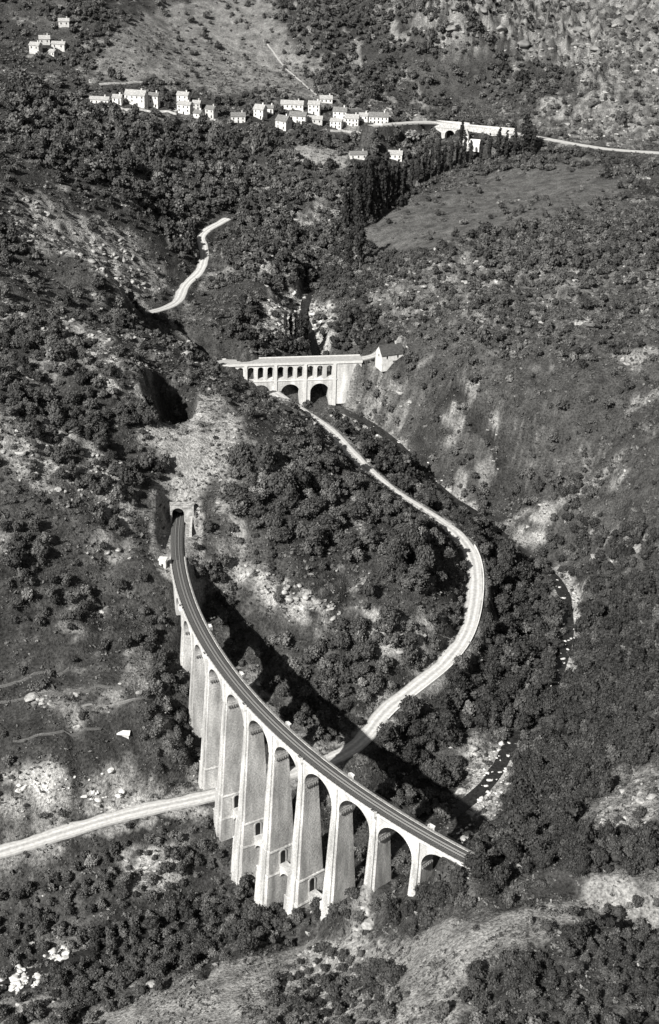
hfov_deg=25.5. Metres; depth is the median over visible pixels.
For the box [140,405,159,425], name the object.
broadleaf tree
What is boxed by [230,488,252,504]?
broadleaf tree
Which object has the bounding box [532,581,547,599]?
broadleaf tree
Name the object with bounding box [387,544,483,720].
roadside wall
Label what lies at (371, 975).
broadleaf tree
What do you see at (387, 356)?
bridge house
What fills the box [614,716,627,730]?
broadleaf tree
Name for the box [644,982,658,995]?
broadleaf tree
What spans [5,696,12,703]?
bush
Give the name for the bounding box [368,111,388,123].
village house
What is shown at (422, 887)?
broadleaf tree
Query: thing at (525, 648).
broadleaf tree
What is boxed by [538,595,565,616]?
broadleaf tree
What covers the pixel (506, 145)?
poplar tree
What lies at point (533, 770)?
broadleaf tree
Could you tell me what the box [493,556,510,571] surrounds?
broadleaf tree
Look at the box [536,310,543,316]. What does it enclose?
bush
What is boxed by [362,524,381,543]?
broadleaf tree
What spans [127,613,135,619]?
bush
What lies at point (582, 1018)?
broadleaf tree
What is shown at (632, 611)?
broadleaf tree
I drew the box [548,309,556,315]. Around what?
bush
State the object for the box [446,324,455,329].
bush
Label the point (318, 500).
broadleaf tree
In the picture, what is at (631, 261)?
bush
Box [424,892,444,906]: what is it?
broadleaf tree
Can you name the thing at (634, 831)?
broadleaf tree
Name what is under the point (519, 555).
broadleaf tree
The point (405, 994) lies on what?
bush
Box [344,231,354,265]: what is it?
poplar tree
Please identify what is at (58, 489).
rock block
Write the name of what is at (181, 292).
road
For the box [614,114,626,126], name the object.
bush
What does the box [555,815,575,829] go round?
broadleaf tree
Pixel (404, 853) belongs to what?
bush
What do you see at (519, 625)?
broadleaf tree
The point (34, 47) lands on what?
hamlet house
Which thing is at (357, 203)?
poplar tree
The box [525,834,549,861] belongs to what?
broadleaf tree
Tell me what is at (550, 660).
broadleaf tree
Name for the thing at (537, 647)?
broadleaf tree
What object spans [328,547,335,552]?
bush
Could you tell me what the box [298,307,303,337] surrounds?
cypress tree
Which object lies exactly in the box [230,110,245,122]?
village house
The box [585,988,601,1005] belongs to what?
broadleaf tree
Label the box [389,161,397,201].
poplar tree
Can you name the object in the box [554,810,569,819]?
broadleaf tree
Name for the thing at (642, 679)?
broadleaf tree
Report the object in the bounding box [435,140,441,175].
poplar tree
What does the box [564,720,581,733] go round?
broadleaf tree
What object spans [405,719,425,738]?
broadleaf tree
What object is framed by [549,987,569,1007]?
broadleaf tree
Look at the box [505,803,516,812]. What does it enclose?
broadleaf tree
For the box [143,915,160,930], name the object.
broadleaf tree
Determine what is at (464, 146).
poplar tree
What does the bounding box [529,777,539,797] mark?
broadleaf tree
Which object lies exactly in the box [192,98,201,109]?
village house
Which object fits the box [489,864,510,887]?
broadleaf tree
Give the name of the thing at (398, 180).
poplar tree
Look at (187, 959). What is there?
broadleaf tree
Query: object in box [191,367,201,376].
bush
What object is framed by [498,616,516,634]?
broadleaf tree
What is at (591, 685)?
broadleaf tree
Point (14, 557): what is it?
broadleaf tree
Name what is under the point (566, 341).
bush
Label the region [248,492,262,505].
broadleaf tree
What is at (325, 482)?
broadleaf tree
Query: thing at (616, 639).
broadleaf tree
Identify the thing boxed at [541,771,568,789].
broadleaf tree
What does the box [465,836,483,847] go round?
broadleaf tree
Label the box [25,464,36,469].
bush
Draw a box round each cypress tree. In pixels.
[283,309,288,335]
[288,310,293,336]
[294,312,299,338]
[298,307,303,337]
[303,304,309,334]
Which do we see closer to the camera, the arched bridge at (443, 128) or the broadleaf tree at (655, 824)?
the broadleaf tree at (655, 824)
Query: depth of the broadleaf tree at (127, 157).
1135.55 m
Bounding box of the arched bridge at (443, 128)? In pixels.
[422,120,514,138]
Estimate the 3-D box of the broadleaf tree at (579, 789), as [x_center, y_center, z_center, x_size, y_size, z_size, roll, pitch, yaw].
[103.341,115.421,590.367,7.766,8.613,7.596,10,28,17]
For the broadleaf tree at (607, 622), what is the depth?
733.02 m
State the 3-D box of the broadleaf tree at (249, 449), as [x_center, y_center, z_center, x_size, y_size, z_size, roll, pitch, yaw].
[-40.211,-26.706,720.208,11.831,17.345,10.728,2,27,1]
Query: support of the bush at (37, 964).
on the ground
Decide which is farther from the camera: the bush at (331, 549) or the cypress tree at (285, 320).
the cypress tree at (285, 320)
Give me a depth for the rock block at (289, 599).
677.40 m
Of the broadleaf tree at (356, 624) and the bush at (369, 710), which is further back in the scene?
the broadleaf tree at (356, 624)
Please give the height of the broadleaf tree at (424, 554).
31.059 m
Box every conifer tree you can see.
[458,120,464,144]
[520,112,533,152]
[529,127,537,154]
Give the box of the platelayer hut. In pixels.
[158,556,167,568]
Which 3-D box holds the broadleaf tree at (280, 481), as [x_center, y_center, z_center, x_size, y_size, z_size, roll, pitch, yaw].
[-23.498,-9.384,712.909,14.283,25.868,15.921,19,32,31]
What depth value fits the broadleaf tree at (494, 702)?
691.20 m
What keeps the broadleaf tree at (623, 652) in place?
on the ground
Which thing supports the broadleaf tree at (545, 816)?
on the ground
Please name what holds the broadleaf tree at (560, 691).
on the ground
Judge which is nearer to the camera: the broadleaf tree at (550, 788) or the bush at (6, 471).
the broadleaf tree at (550, 788)
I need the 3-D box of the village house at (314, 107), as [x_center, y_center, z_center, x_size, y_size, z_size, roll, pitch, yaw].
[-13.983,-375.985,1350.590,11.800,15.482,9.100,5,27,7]
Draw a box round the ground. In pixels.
[0,0,658,1023]
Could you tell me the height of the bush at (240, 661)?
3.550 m
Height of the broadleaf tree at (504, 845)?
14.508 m
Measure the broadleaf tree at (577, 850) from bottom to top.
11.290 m
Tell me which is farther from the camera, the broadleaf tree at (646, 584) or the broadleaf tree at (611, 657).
the broadleaf tree at (646, 584)
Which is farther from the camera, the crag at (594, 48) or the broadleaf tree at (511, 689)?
the crag at (594, 48)
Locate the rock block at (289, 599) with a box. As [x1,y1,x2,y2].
[284,597,293,601]
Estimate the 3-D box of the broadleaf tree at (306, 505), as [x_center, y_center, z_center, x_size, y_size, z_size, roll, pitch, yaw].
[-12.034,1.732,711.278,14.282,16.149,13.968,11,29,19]
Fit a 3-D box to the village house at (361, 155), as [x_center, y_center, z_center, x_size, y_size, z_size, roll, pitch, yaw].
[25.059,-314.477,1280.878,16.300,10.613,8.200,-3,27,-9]
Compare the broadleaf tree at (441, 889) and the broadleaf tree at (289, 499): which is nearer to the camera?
the broadleaf tree at (441, 889)
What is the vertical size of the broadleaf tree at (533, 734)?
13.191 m
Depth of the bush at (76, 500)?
660.12 m
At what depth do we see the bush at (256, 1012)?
499.30 m
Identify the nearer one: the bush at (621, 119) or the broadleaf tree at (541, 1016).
the broadleaf tree at (541, 1016)
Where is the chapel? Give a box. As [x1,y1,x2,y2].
[463,129,480,151]
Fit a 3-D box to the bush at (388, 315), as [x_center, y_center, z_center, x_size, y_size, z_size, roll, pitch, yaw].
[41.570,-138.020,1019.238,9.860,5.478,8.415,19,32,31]
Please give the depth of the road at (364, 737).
670.82 m
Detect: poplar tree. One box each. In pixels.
[342,185,349,227]
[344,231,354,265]
[347,174,354,223]
[351,169,362,225]
[353,214,368,267]
[359,164,368,221]
[364,158,373,216]
[369,157,379,217]
[374,155,382,217]
[378,160,387,214]
[385,160,392,208]
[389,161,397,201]
[395,159,401,196]
[401,159,407,189]
[409,156,415,185]
[415,150,420,181]
[422,142,429,180]
[429,144,434,178]
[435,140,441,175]
[441,145,446,171]
[448,140,454,170]
[455,138,459,163]
[462,131,467,162]
[469,140,473,164]
[479,139,483,162]
[487,133,492,157]
[494,124,502,158]
[503,130,509,157]
[512,127,517,154]
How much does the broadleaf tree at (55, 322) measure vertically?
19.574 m
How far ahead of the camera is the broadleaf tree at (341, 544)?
701.22 m
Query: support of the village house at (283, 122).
on the ground
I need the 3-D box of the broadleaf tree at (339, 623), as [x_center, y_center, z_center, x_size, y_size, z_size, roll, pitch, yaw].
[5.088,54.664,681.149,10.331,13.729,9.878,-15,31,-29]
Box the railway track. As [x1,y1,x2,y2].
[170,513,470,862]
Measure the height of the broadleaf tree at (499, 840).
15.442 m
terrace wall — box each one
[0,667,68,687]
[0,684,125,703]
[13,727,99,742]
[510,289,550,297]
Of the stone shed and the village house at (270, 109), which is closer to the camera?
the stone shed
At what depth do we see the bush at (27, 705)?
616.37 m
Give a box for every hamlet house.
[28,40,42,53]
[38,33,49,44]
[48,48,57,56]
[51,40,66,51]
[58,16,69,27]
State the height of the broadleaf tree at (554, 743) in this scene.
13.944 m
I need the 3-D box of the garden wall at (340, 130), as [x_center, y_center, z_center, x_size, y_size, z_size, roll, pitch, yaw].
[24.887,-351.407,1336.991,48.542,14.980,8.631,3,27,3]
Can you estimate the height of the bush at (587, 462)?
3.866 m
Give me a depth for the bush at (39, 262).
872.20 m
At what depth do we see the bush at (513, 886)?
477.54 m
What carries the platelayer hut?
on the ground
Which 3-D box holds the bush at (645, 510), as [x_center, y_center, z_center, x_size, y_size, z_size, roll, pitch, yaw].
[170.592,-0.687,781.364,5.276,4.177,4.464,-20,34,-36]
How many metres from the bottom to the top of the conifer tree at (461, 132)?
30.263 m
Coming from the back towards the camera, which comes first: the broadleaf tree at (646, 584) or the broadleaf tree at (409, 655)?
the broadleaf tree at (646, 584)
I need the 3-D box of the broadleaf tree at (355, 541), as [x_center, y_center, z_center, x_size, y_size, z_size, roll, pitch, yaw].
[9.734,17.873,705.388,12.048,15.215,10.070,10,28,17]
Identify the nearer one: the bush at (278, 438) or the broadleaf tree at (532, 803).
the broadleaf tree at (532, 803)
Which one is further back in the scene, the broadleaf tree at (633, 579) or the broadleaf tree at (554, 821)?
the broadleaf tree at (633, 579)
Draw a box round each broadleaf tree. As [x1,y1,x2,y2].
[3,546,25,569]
[4,1013,21,1023]
[6,595,25,609]
[23,329,42,345]
[31,542,49,557]
[45,313,63,333]
[48,969,68,987]
[50,338,71,360]
[53,134,71,151]
[62,418,81,431]
[68,985,88,1005]
[83,409,102,425]
[91,433,107,448]
[103,139,121,162]
[111,401,128,415]
[115,413,136,426]
[117,149,136,171]
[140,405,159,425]
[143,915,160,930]
[145,961,165,978]
[177,952,196,969]
[193,938,215,957]
[216,481,246,502]
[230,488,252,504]
[231,916,254,937]
[233,442,246,459]
[235,930,258,955]
[242,443,254,461]
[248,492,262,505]
[249,501,266,518]
[251,926,270,940]
[252,441,276,474]
[266,467,297,495]
[266,512,282,530]
[269,524,292,544]
[277,485,299,511]
[287,435,306,450]
[289,666,307,684]
[290,462,310,491]
[292,498,318,518]
[303,523,323,547]
[308,464,327,483]
[310,510,339,533]
[311,493,325,510]
[312,473,333,492]
[313,684,336,704]
[316,450,337,465]
[329,615,350,631]
[330,630,350,648]
[337,533,361,552]
[339,538,352,551]
[342,499,368,521]
[349,616,367,632]
[351,641,365,661]
[352,662,372,678]
[359,639,374,661]
[361,971,375,987]
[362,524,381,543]
[372,957,391,973]
[375,602,400,629]
[376,721,399,742]
[378,966,399,986]
[382,535,408,560]
[383,553,400,572]
[385,526,400,539]
[392,710,410,723]
[396,522,410,536]
[398,694,422,721]
[400,521,426,556]
[400,644,419,669]
[405,562,430,587]
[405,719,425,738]
[410,542,433,561]
[413,881,428,893]
[414,544,434,572]
[415,475,427,483]
[418,905,435,928]
[419,722,434,735]
[421,487,436,498]
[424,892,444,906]
[428,765,454,791]
[430,880,451,898]
[431,715,458,745]
[433,692,451,711]
[437,708,455,720]
[443,687,456,698]
[444,668,463,682]
[444,754,465,768]
[445,726,463,743]
[447,865,466,886]
[451,675,474,695]
[461,851,482,875]
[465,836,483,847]
[465,957,485,980]
[465,977,484,997]
[468,850,491,883]
[472,684,492,699]
[474,697,489,714]
[474,991,492,1009]
[478,612,495,636]
[478,821,497,833]
[481,881,498,897]
[482,660,503,678]
[483,644,501,661]
[484,692,504,716]
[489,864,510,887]
[490,564,504,585]
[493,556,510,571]
[493,594,510,613]
[493,690,505,704]
[494,538,517,565]
[495,835,516,847]
[496,804,508,820]
[496,837,522,860]
[497,948,519,968]
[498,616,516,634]
[499,790,510,805]
[502,806,530,831]
[503,674,523,690]
[503,682,519,698]
[504,642,524,663]
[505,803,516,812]
[505,846,522,866]
[506,776,536,804]
[509,589,526,602]
[513,559,526,574]
[513,569,525,579]
[513,638,535,663]
[514,550,526,562]
[514,620,523,632]
[514,711,533,730]
[516,756,531,773]
[516,770,527,779]
[518,795,542,811]
[518,966,537,985]
[519,816,538,830]
[520,601,536,623]
[521,701,541,719]
[521,827,536,838]
[522,685,538,704]
[523,832,540,842]
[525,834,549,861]
[526,763,545,778]
[526,960,542,975]
[527,640,543,654]
[527,752,543,766]
[529,615,541,625]
[529,730,544,743]
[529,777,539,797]
[530,618,548,638]
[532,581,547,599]
[533,738,548,753]
[533,1011,547,1023]
[534,773,550,795]
[536,668,555,687]
[536,813,551,823]
[537,638,550,651]
[537,798,552,813]
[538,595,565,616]
[538,743,550,752]
[539,668,557,685]
[540,652,557,669]
[540,687,558,708]
[541,697,557,715]
[541,726,561,741]
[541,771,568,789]
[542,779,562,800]
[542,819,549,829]
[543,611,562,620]
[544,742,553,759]
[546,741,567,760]
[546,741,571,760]
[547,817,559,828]
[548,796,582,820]
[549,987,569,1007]
[550,637,565,648]
[554,695,566,708]
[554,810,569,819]
[554,843,573,860]
[555,686,565,696]
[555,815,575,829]
[557,776,581,792]
[558,822,577,842]
[559,786,573,797]
[561,850,574,865]
[562,832,583,846]
[564,684,584,704]
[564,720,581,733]
[564,748,580,760]
[564,858,577,875]
[564,922,590,946]
[569,700,585,719]
[569,733,582,740]
[570,1013,590,1023]
[571,845,589,860]
[572,761,589,773]
[573,657,592,667]
[573,768,589,786]
[573,850,590,878]
[574,531,590,550]
[574,816,596,846]
[575,615,592,629]
[576,636,592,650]
[576,785,587,799]
[577,747,592,762]
[580,697,599,715]
[581,678,600,694]
[582,572,603,593]
[582,598,605,624]
[582,777,599,799]
[584,709,613,735]
[585,667,599,677]
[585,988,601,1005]
[588,671,607,683]
[588,722,603,740]
[589,686,611,701]
[592,646,602,662]
[594,639,609,649]
[595,769,613,790]
[596,818,615,841]
[597,697,616,709]
[597,706,609,713]
[598,615,616,630]
[598,719,615,738]
[599,641,615,656]
[599,727,617,748]
[601,647,622,674]
[606,662,621,676]
[607,633,623,646]
[607,944,624,959]
[609,732,623,749]
[610,606,629,624]
[612,647,628,655]
[612,662,629,679]
[613,688,625,703]
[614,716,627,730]
[615,736,627,749]
[616,823,633,836]
[617,716,635,736]
[620,669,637,688]
[620,692,635,707]
[621,748,638,766]
[622,720,643,738]
[622,734,651,754]
[624,676,638,693]
[626,605,639,620]
[628,574,639,586]
[628,645,644,666]
[628,646,646,669]
[630,980,647,997]
[631,685,650,704]
[631,827,639,836]
[634,571,656,597]
[634,717,654,735]
[634,824,658,847]
[635,672,652,684]
[637,844,658,862]
[642,941,658,961]
[643,820,658,830]
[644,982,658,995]
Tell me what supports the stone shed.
on the ground
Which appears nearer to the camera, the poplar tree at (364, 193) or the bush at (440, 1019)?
the bush at (440, 1019)
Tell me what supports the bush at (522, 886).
on the ground
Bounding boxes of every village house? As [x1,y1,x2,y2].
[89,95,110,102]
[111,92,122,104]
[124,88,147,107]
[148,91,160,108]
[176,90,190,101]
[176,100,193,114]
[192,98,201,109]
[193,108,203,118]
[204,104,217,118]
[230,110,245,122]
[253,103,267,119]
[266,103,274,114]
[275,114,291,130]
[280,99,303,110]
[288,110,307,123]
[307,99,320,115]
[307,114,322,124]
[319,93,332,103]
[329,117,343,128]
[332,105,347,120]
[344,112,359,125]
[348,149,367,159]
[359,111,368,121]
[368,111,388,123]
[388,149,402,161]
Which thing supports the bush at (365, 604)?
on the ground
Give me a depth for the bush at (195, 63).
1410.91 m
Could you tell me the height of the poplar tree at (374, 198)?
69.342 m
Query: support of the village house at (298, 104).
on the ground
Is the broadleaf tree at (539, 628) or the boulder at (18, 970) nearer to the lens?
the boulder at (18, 970)
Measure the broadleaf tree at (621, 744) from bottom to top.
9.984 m
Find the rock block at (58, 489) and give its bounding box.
[54,486,62,491]
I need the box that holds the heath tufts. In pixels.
[0,0,658,1023]
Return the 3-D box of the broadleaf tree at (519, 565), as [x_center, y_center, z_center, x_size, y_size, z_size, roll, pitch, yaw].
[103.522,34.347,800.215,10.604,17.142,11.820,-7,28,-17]
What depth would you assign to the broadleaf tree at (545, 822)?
536.13 m
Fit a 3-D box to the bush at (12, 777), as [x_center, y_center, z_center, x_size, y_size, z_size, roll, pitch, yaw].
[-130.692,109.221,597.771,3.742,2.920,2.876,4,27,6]
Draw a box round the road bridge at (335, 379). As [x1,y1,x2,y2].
[216,354,362,404]
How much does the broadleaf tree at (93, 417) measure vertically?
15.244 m
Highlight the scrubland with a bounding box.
[0,0,658,1023]
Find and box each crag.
[446,25,455,30]
[480,7,487,12]
[496,24,506,31]
[517,40,531,47]
[573,26,583,30]
[582,32,589,36]
[589,45,601,50]
[624,14,636,20]
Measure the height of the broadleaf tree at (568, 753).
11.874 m
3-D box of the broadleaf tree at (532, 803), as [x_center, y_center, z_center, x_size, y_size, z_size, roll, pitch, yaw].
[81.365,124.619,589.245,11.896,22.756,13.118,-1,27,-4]
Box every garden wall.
[121,107,175,114]
[330,123,382,132]
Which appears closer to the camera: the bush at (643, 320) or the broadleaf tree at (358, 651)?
the broadleaf tree at (358, 651)
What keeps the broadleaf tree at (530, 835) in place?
on the ground
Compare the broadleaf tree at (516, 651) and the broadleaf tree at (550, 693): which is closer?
the broadleaf tree at (550, 693)
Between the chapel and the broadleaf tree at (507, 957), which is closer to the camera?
the broadleaf tree at (507, 957)
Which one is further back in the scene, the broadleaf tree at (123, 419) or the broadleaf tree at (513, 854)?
the broadleaf tree at (123, 419)
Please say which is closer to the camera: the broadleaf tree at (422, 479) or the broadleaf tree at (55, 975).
the broadleaf tree at (55, 975)
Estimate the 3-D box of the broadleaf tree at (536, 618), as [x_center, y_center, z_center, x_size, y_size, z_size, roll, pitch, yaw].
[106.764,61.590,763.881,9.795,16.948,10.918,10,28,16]
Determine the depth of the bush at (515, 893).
474.09 m
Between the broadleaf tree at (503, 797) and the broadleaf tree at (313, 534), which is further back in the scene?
the broadleaf tree at (313, 534)
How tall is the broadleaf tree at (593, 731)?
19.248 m
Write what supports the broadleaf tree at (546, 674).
on the ground
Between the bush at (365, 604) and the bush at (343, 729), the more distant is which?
the bush at (365, 604)
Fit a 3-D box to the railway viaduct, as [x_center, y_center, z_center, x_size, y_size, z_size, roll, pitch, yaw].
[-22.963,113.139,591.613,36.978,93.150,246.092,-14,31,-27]
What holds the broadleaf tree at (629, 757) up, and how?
on the ground
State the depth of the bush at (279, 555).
689.45 m
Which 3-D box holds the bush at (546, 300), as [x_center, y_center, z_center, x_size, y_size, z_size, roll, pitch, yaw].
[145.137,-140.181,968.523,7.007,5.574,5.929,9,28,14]
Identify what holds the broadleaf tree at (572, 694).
on the ground
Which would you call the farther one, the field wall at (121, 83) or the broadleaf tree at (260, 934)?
the field wall at (121, 83)
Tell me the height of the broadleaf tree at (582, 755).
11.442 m
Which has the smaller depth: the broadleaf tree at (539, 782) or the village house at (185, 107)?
the broadleaf tree at (539, 782)
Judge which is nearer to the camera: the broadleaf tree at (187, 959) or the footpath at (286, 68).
the broadleaf tree at (187, 959)
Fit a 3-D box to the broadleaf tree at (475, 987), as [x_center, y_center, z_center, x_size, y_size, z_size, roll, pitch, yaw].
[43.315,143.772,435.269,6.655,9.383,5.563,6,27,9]
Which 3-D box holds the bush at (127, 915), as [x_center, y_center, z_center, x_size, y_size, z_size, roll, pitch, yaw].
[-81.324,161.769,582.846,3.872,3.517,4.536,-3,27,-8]
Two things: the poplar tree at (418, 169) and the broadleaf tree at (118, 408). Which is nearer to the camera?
the broadleaf tree at (118, 408)
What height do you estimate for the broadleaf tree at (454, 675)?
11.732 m
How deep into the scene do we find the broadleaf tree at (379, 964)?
478.12 m
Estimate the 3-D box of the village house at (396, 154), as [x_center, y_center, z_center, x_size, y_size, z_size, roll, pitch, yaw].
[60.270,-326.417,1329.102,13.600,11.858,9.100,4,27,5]
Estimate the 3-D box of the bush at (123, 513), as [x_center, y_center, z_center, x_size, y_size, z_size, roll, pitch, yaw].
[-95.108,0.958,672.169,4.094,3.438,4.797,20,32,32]
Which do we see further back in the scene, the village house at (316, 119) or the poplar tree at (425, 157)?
the village house at (316, 119)
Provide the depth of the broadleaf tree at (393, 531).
719.58 m
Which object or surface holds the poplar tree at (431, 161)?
on the ground
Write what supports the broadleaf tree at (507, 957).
on the ground
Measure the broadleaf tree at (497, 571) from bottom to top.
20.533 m
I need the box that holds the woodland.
[0,0,658,1023]
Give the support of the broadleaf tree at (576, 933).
on the ground
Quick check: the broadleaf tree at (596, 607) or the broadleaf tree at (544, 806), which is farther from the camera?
the broadleaf tree at (596, 607)
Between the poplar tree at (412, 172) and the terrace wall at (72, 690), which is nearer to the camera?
the terrace wall at (72, 690)
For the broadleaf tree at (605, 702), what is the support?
on the ground
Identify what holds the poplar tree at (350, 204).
on the ground
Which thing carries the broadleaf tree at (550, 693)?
on the ground
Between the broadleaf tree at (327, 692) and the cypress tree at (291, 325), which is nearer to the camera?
the broadleaf tree at (327, 692)
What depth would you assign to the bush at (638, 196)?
1161.22 m
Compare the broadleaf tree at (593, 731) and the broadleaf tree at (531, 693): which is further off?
the broadleaf tree at (531, 693)
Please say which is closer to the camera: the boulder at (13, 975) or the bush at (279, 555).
the boulder at (13, 975)
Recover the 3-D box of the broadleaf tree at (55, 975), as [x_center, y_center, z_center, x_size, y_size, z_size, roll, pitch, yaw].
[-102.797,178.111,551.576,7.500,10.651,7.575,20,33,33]
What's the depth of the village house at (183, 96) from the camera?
1332.56 m
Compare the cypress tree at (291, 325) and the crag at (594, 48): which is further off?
the crag at (594, 48)
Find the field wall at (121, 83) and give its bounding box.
[99,80,163,84]
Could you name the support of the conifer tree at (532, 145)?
on the ground
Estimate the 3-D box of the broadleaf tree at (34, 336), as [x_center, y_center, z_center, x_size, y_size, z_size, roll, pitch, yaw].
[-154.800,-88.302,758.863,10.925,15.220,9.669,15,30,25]
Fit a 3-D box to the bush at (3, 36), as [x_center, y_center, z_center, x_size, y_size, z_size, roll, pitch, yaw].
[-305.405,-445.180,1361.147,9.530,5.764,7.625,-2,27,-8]
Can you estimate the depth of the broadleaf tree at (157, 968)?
535.81 m
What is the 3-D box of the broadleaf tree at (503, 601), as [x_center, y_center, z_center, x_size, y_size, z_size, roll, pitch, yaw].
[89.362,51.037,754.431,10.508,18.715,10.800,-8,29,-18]
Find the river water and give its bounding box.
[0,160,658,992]
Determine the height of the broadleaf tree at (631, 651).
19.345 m
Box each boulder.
[8,971,17,978]
[8,984,14,991]
[10,980,21,988]
[14,968,22,972]
[15,963,22,968]
[48,947,55,954]
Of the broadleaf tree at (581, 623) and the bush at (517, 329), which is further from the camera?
the bush at (517, 329)
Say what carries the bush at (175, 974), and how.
on the ground
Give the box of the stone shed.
[117,730,130,738]
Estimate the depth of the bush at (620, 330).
903.69 m
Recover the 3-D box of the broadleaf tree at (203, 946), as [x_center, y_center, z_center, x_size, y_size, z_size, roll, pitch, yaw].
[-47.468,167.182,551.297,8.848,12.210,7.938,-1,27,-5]
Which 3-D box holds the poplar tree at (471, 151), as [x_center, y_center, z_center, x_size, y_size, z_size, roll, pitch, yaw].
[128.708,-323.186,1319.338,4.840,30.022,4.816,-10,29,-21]
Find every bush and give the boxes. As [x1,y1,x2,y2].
[0,34,7,38]
[1,467,13,474]
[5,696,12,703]
[8,774,15,779]
[19,510,31,518]
[24,703,30,708]
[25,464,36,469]
[27,681,40,691]
[34,961,43,967]
[35,260,42,264]
[35,489,42,495]
[36,678,49,689]
[38,812,49,818]
[43,668,53,675]
[58,809,68,817]
[72,496,79,504]
[108,461,117,468]
[112,609,121,614]
[120,511,128,517]
[122,911,130,918]
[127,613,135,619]
[130,271,140,277]
[142,86,154,91]
[169,312,177,317]
[172,971,179,978]
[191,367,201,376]
[192,61,199,66]
[204,321,214,327]
[207,360,221,370]
[224,397,231,402]
[236,658,244,665]
[237,537,244,544]
[252,1007,262,1015]
[272,89,281,96]
[273,435,284,442]
[276,573,284,581]
[277,551,284,558]
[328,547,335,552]
[339,726,347,731]
[353,824,360,830]
[361,601,369,610]
[365,707,372,713]
[382,311,392,320]
[388,933,396,940]
[400,850,409,855]
[401,990,409,998]
[409,110,417,114]
[417,263,426,268]
[431,962,439,970]
[437,218,445,222]
[437,1015,444,1022]
[442,604,449,613]
[446,294,454,300]
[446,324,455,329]
[458,247,468,253]
[463,344,472,350]
[468,293,475,301]
[468,831,490,839]
[470,250,478,256]
[473,924,479,931]
[489,289,499,293]
[489,955,497,965]
[507,321,523,334]
[510,883,518,889]
[512,891,519,897]
[513,351,524,358]
[518,882,526,890]
[519,743,530,751]
[528,346,535,351]
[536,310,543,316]
[536,877,549,887]
[538,284,548,291]
[543,297,550,303]
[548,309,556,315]
[552,306,560,311]
[553,269,565,276]
[564,338,573,347]
[584,459,591,465]
[593,307,603,313]
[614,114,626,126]
[616,327,627,333]
[625,256,637,266]
[626,990,634,997]
[634,195,644,198]
[636,206,651,216]
[640,421,652,434]
[641,317,648,322]
[641,507,648,513]
[647,786,658,793]
[648,761,657,769]
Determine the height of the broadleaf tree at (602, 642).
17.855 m
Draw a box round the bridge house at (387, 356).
[375,341,403,371]
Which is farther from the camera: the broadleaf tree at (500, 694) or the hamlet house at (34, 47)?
the hamlet house at (34, 47)
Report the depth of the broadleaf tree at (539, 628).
752.93 m
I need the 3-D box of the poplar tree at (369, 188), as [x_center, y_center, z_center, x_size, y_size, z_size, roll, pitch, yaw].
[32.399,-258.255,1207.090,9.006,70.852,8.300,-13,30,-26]
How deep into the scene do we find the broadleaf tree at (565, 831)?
501.05 m
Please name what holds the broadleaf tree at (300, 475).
on the ground
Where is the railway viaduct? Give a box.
[169,555,473,920]
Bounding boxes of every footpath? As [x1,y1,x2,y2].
[82,671,188,707]
[263,39,316,94]
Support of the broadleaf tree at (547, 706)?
on the ground
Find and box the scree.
[0,3,658,1021]
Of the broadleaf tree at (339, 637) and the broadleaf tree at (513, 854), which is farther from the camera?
the broadleaf tree at (339, 637)
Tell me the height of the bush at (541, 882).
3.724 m
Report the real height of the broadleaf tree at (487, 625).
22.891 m
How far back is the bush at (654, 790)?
550.00 m
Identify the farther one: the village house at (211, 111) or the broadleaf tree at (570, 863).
the village house at (211, 111)
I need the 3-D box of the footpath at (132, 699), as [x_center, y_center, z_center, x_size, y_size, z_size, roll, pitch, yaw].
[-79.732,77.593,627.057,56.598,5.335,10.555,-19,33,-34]
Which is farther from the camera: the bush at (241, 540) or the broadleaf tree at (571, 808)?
the bush at (241, 540)
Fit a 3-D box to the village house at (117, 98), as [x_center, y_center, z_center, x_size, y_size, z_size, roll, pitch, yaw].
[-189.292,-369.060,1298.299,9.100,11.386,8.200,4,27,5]
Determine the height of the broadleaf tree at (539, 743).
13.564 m
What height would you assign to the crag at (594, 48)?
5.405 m
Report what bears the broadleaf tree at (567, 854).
on the ground
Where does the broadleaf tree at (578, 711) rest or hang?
on the ground
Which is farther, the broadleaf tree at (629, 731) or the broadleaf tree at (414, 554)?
the broadleaf tree at (414, 554)
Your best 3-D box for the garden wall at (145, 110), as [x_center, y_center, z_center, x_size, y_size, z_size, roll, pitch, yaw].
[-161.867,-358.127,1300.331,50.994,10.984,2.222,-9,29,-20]
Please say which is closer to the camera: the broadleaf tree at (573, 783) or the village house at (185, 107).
the broadleaf tree at (573, 783)
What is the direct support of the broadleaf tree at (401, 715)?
on the ground
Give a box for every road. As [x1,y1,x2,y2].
[0,391,482,858]
[145,218,230,312]
[361,351,375,359]
[370,121,658,153]
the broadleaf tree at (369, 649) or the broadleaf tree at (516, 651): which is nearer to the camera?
the broadleaf tree at (369, 649)
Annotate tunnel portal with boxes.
[169,501,194,536]
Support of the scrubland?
on the ground
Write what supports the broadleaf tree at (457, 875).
on the ground
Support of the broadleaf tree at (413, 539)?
on the ground
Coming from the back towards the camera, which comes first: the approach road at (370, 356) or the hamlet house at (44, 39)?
the hamlet house at (44, 39)
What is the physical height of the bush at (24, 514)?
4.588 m
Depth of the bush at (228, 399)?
766.30 m
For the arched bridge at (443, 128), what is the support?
on the ground
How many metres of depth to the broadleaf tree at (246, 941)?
536.73 m
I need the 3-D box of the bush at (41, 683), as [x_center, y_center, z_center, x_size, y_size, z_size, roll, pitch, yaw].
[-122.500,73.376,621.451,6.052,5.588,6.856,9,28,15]
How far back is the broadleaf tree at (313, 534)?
691.90 m
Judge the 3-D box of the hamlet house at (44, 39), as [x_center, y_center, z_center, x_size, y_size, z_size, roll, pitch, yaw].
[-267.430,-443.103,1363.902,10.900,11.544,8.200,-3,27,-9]

